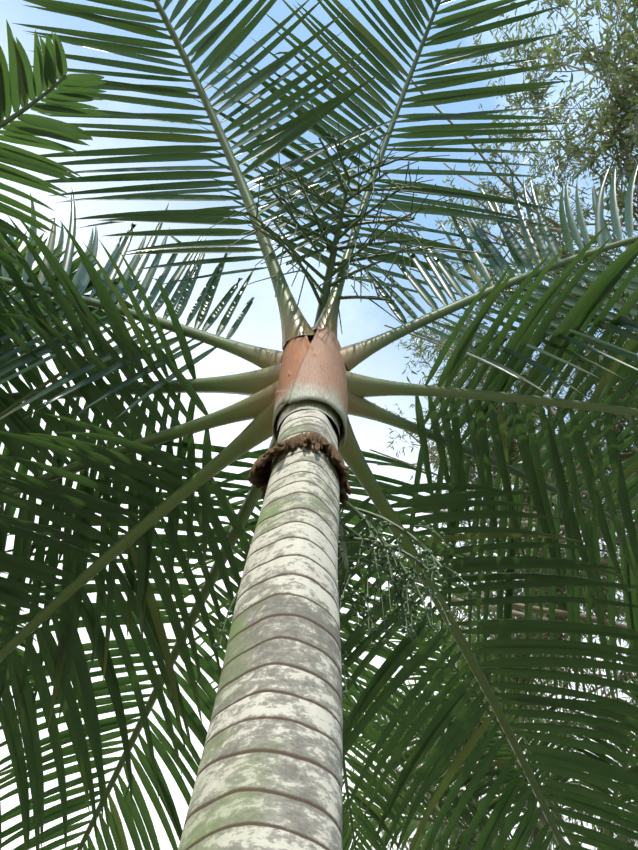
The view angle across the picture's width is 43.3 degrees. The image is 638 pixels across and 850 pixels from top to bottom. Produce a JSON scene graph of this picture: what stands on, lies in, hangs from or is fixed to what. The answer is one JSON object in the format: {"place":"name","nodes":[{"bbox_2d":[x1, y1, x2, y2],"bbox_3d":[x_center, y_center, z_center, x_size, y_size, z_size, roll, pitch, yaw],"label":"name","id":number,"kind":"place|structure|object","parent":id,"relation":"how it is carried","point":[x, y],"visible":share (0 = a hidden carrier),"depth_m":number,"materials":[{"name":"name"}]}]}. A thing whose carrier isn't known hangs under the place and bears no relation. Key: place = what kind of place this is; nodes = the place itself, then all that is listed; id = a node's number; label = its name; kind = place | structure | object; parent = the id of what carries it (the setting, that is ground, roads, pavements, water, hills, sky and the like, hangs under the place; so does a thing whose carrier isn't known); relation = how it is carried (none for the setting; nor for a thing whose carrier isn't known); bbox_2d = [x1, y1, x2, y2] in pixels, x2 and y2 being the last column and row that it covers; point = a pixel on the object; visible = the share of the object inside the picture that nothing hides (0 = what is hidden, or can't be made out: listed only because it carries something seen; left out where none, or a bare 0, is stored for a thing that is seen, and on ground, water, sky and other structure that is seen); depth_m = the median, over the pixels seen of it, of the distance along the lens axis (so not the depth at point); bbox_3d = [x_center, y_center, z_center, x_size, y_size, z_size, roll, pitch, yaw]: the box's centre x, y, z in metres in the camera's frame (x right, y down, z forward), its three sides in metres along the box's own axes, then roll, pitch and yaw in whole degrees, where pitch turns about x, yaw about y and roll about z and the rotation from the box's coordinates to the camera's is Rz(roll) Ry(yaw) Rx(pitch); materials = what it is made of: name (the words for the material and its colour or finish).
{"place":"outdoors","nodes":[
{"label":"outdoors","id":0,"kind":"place"},
{"bbox_2d":[0,0,637,849],"label":"sky","id":1,"kind":"structure","parent":0,"point":[361,320],"materials":[{"name":"blue"}]},
{"bbox_2d":[347,623,637,849],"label":"palm rachis","id":2,"kind":"object","parent":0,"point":[619,836],"visible":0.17,"depth_m":7.28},
{"bbox_2d":[342,599,637,849],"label":"palm leaflets","id":3,"kind":"object","parent":2,"relation":"attached to","point":[502,757],"visible":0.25,"depth_m":7.42,"materials":[{"name":"green plant"}]},
{"bbox_2d":[370,0,637,849],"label":"eucalyptus tree","id":4,"kind":"object","parent":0,"point":[629,36],"depth_m":9.32,"materials":[{"name":"green plant"}]},
{"bbox_3d":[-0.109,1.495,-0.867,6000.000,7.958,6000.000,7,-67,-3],"label":"ground","id":5,"kind":"structure","parent":0,"visible":0},
{"bbox_2d":[178,409,342,849],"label":"palm trunk","id":6,"kind":"object","parent":5,"relation":"on","point":[269,775],"visible":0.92,"depth_m":1.46,"materials":[{"name":"beige plant"}]},
{"bbox_2d":[248,431,351,507],"bbox_3d":[-0.056,0.164,2.462,0.313,0.236,0.306,7,-67,-3],"label":"dried fiber ring","id":7,"kind":"object","parent":6,"relation":"attached to","point":[260,472],"visible":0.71,"depth_m":2.42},
{"bbox_2d":[277,327,340,444],"bbox_3d":[-0.032,-0.193,3.318,0.239,1.227,0.237,7,-67,-3],"label":"crownshaft inner rim","id":8,"kind":"object","parent":6,"relation":"attached to","point":[327,410],"visible":0.06,"depth_m":2.77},
{"bbox_2d":[272,328,347,449],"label":"palm leaf sheaths","id":9,"kind":"object","parent":6,"relation":"attached to","point":[315,369],"visible":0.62,"depth_m":3.00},
{"bbox_2d":[0,0,637,849],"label":"frond stalks","id":10,"kind":"object","parent":9,"relation":"attached to","point":[258,388],"visible":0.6,"depth_m":3.53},
{"bbox_2d":[0,0,637,849],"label":"palm fronds","id":11,"kind":"object","parent":10,"relation":"on","point":[66,506],"visible":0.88,"depth_m":3.82,"materials":[{"name":"green plant"}]},
{"bbox_2d":[209,98,491,332],"bbox_3d":[0.174,-0.925,3.608,1.081,0.943,1.035,-42,-73,16],"label":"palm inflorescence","id":12,"kind":"object","parent":10,"relation":"on","point":[330,264],"visible":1,"depth_m":3.78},
{"bbox_2d":[213,500,475,695],"bbox_3d":[0.080,0.508,2.519,0.529,0.735,0.737,38,-72,-15],"label":"flower cluster","id":13,"kind":"object","parent":6,"relation":"attached to","point":[400,589],"visible":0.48,"depth_m":2.58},
{"bbox_2d":[349,322,637,849],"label":"foliage","id":14,"kind":"object","parent":5,"relation":"on","point":[621,674],"depth_m":10.76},
{"bbox_3d":[-3.560,0.711,1.298,0.240,4.600,0.240,7,-67,-3],"label":"palm trunk","id":15,"kind":"object","parent":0,"visible":0},
{"bbox_2d":[0,75,111,685],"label":"palm rachis","id":16,"kind":"object","parent":15,"relation":"attached to","point":[12,117],"visible":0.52,"depth_m":2.83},
{"bbox_2d":[0,19,140,712],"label":"palm leaflets","id":17,"kind":"object","parent":16,"relation":"attached to","point":[22,83],"visible":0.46,"depth_m":2.90,"materials":[{"name":"green plant"}]}
]}

